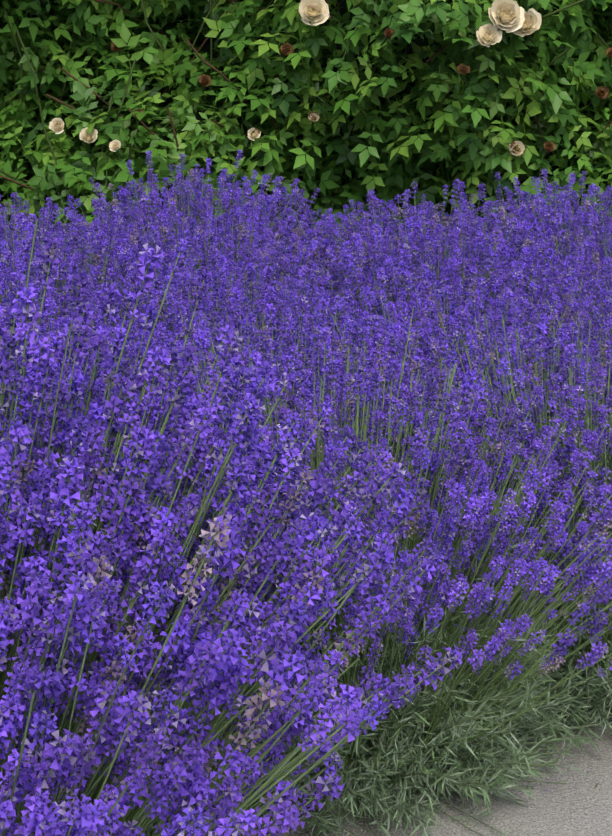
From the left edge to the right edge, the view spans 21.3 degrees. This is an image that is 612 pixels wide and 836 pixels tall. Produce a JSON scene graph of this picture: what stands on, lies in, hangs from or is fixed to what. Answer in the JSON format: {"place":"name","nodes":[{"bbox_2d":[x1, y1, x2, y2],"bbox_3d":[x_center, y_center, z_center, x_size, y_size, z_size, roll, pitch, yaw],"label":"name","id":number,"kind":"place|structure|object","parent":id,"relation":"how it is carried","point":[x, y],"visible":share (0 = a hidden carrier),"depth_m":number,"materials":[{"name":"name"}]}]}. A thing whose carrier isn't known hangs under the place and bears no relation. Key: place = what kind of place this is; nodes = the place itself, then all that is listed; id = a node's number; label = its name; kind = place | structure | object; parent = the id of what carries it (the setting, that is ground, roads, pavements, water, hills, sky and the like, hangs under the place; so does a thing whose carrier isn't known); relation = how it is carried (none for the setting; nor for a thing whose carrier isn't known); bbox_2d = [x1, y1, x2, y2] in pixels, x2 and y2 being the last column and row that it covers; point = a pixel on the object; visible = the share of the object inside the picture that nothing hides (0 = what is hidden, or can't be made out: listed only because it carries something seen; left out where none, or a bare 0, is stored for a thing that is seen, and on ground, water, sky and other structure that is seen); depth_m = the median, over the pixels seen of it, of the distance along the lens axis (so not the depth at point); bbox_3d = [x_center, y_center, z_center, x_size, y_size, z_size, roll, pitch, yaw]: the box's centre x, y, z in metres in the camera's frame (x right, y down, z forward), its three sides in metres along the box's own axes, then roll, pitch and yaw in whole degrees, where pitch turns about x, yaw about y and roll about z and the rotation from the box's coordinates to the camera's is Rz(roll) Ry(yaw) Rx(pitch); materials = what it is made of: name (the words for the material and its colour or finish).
{"place":"outdoors","nodes":[
{"label":"outdoors","id":0,"kind":"place"},
{"bbox_2d":[168,704,611,835],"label":"path","id":1,"kind":"structure","parent":0,"point":[577,804],"depth_m":2.47,"materials":[{"name":"concrete"}]},
{"bbox_2d":[323,694,611,765],"bbox_3d":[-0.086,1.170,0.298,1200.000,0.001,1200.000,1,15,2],"label":"ground","id":2,"kind":"structure","parent":0,"point":[544,718],"depth_m":2.78,"materials":[{"name":"soil"}]},
{"bbox_2d":[5,376,118,609],"bbox_3d":[-0.623,0.186,2.829,1.036,0.631,0.959,2,15,6],"label":"lavender","id":3,"kind":"object","parent":2,"relation":"on","point":[115,387],"depth_m":2.83,"materials":[{"name":"purple plant"}]},
{"bbox_2d":[0,192,182,303],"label":"lavender","id":4,"kind":"object","parent":2,"relation":"on","point":[47,223],"visible":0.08,"depth_m":4.60,"materials":[{"name":"purple plant"}]},
{"bbox_2d":[0,276,224,402],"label":"lavender","id":5,"kind":"object","parent":2,"relation":"on","point":[49,313],"depth_m":3.53,"materials":[{"name":"purple plant"}]},
{"bbox_2d":[0,209,225,344],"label":"lavender","id":6,"kind":"object","parent":2,"relation":"on","point":[20,260],"visible":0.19,"depth_m":4.05,"materials":[{"name":"purple plant"}]},
{"bbox_2d":[26,150,344,281],"bbox_3d":[-0.347,-0.474,5.154,1.095,0.711,1.124,10,18,34],"label":"lavender","id":7,"kind":"object","parent":2,"relation":"on","point":[201,202],"visible":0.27,"depth_m":5.02,"materials":[{"name":"purple plant"}]},
{"bbox_2d":[38,203,377,344],"bbox_3d":[-0.253,-0.255,4.431,1.095,0.666,1.013,5,16,17],"label":"lavender","id":8,"kind":"object","parent":2,"relation":"on","point":[245,252],"visible":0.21,"depth_m":4.34,"materials":[{"name":"purple plant"}]},
{"bbox_2d":[39,251,417,374],"bbox_3d":[-0.184,-0.084,3.896,0.920,0.624,0.938,-8,17,-28],"label":"lavender","id":9,"kind":"object","parent":2,"relation":"on","point":[273,296],"visible":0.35,"depth_m":3.81,"materials":[{"name":"purple plant"}]},
{"bbox_2d":[0,194,463,835],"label":"lavender","id":10,"kind":"object","parent":2,"relation":"on","point":[100,734],"visible":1,"depth_m":1.72,"materials":[{"name":"purple plant"}]},
{"bbox_2d":[67,286,513,504],"bbox_3d":[-0.054,0.086,3.155,0.995,0.675,1.015,12,19,38],"label":"lavender","id":11,"kind":"object","parent":2,"relation":"on","point":[265,346],"visible":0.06,"depth_m":3.10,"materials":[{"name":"purple plant"}]},
{"bbox_2d":[0,0,611,252],"bbox_3d":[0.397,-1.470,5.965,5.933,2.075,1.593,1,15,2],"label":"rose hedge","id":12,"kind":"object","parent":2,"relation":"on","point":[408,156],"visible":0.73,"depth_m":5.86,"materials":[{"name":"green plant"}]},
{"bbox_2d":[49,118,70,138],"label":"rose","id":13,"kind":"object","parent":12,"relation":"attached to","point":[56,125],"visible":0.98,"depth_m":5.86,"materials":[{"name":"beige plant"}]},
{"bbox_2d":[79,127,97,153],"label":"rose","id":14,"kind":"object","parent":12,"relation":"attached to","point":[84,136],"visible":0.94,"depth_m":5.79,"materials":[{"name":"beige plant"}]},
{"bbox_2d":[109,139,127,161],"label":"rose","id":15,"kind":"object","parent":12,"relation":"attached to","point":[114,145],"visible":0.98,"depth_m":5.75,"materials":[{"name":"beige plant"}]},
{"bbox_2d":[111,42,129,64],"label":"rose","id":16,"kind":"object","parent":12,"relation":"attached to","point":[114,47],"visible":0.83,"depth_m":5.92,"materials":[{"name":"brown plant"}]},
{"bbox_2d":[133,108,142,125],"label":"rose","id":17,"kind":"object","parent":12,"relation":"attached to","point":[139,110],"visible":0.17,"depth_m":5.78,"materials":[{"name":"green plant"}]},
{"bbox_2d":[198,74,211,98],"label":"rose","id":18,"kind":"object","parent":12,"relation":"attached to","point":[204,80],"visible":1,"depth_m":5.82,"materials":[{"name":"brown plant"}]},
{"bbox_2d":[247,127,260,143],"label":"rose","id":19,"kind":"object","parent":12,"relation":"attached to","point":[254,133],"visible":1,"depth_m":5.82,"materials":[{"name":"beige plant"}]},
{"bbox_2d":[280,43,293,62],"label":"rose","id":20,"kind":"object","parent":12,"relation":"attached to","point":[286,49],"visible":0.96,"depth_m":5.70,"materials":[{"name":"brown plant"}]},
{"bbox_2d":[308,111,318,130],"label":"rose","id":21,"kind":"object","parent":12,"relation":"attached to","point":[313,116],"visible":1,"depth_m":5.78,"materials":[{"name":"beige plant"}]},
{"bbox_2d":[299,0,328,26],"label":"rose","id":22,"kind":"object","parent":12,"relation":"attached to","point":[316,12],"visible":1,"depth_m":5.58,"materials":[{"name":"beige plant"}]},
{"bbox_2d":[380,28,394,45],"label":"rose","id":23,"kind":"object","parent":12,"relation":"attached to","point":[389,33],"visible":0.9,"depth_m":5.41,"materials":[{"name":"brown plant"}]},
{"bbox_2d":[457,64,469,86],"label":"rose","id":24,"kind":"object","parent":12,"relation":"attached to","point":[463,70],"visible":0.98,"depth_m":5.44,"materials":[{"name":"brown plant"}]},
{"bbox_2d":[476,23,501,54],"bbox_3d":[0.602,-1.239,5.458,0.087,0.089,0.203,-1,-18,-3],"label":"rose","id":25,"kind":"object","parent":12,"relation":"attached to","point":[488,35],"visible":1,"depth_m":5.38,"materials":[{"name":"beige plant"}]},
{"bbox_2d":[488,0,524,32],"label":"rose","id":26,"kind":"object","parent":12,"relation":"attached to","point":[507,16],"visible":1,"depth_m":5.37,"materials":[{"name":"beige plant"}]},
{"bbox_2d":[509,141,524,159],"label":"rose","id":27,"kind":"object","parent":12,"relation":"attached to","point":[513,145],"visible":0.92,"depth_m":5.62,"materials":[{"name":"beige plant"}]},
{"bbox_2d":[513,8,541,45],"bbox_3d":[0.755,-1.295,5.522,0.110,0.110,0.215,4,-18,16],"label":"rose","id":28,"kind":"object","parent":12,"relation":"attached to","point":[531,23],"visible":0.67,"depth_m":5.44,"materials":[{"name":"beige plant"}]},
{"bbox_2d":[543,141,555,157],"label":"rose","id":29,"kind":"object","parent":12,"relation":"attached to","point":[549,146],"visible":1,"depth_m":5.62,"materials":[{"name":"brown plant"}]},
{"bbox_2d":[595,86,608,108],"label":"rose","id":30,"kind":"object","parent":12,"relation":"attached to","point":[601,92],"visible":1,"depth_m":5.70,"materials":[{"name":"brown plant"}]},
{"bbox_2d":[606,47,611,65],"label":"rose","id":31,"kind":"object","parent":12,"relation":"attached to","point":[609,52],"visible":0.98,"depth_m":5.74,"materials":[{"name":"brown plant"}]},
{"bbox_2d":[27,306,611,835],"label":"lavender","id":32,"kind":"object","parent":2,"relation":"on","point":[429,732],"visible":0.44,"depth_m":2.40,"materials":[{"name":"purple plant"}]},
{"bbox_2d":[281,179,560,313],"bbox_3d":[0.367,-0.381,4.894,1.106,0.673,1.023,-13,20,-41],"label":"lavender","id":33,"kind":"object","parent":2,"relation":"on","point":[413,226],"visible":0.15,"depth_m":4.78,"materials":[{"name":"purple plant"}]},
{"bbox_2d":[252,200,610,369],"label":"lavender","id":34,"kind":"object","parent":2,"relation":"on","point":[381,275],"visible":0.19,"depth_m":4.14,"materials":[{"name":"purple plant"}]},
{"bbox_2d":[288,264,611,445],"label":"lavender","id":35,"kind":"object","parent":2,"relation":"on","point":[430,325],"visible":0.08,"depth_m":3.50,"materials":[{"name":"purple plant"}]},
{"bbox_2d":[334,301,611,762],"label":"lavender","id":36,"kind":"object","parent":2,"relation":"on","point":[600,687],"visible":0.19,"depth_m":2.70,"materials":[{"name":"purple plant"}]},
{"bbox_2d":[440,169,611,273],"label":"lavender","id":37,"kind":"object","parent":2,"relation":"on","point":[553,217],"visible":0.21,"depth_m":5.07,"materials":[{"name":"purple plant"}]},
{"bbox_2d":[480,255,611,359],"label":"lavender","id":38,"kind":"object","parent":2,"relation":"on","point":[602,300],"visible":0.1,"depth_m":3.97,"materials":[{"name":"purple plant"}]},
{"bbox_2d":[492,275,611,452],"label":"lavender","id":39,"kind":"object","parent":2,"relation":"on","point":[598,308],"visible":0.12,"depth_m":3.19,"materials":[{"name":"purple plant"}]},
{"bbox_2d":[499,200,611,313],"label":"lavender","id":40,"kind":"object","parent":2,"relation":"on","point":[579,248],"visible":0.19,"depth_m":4.60,"materials":[{"name":"purple plant"}]}
]}

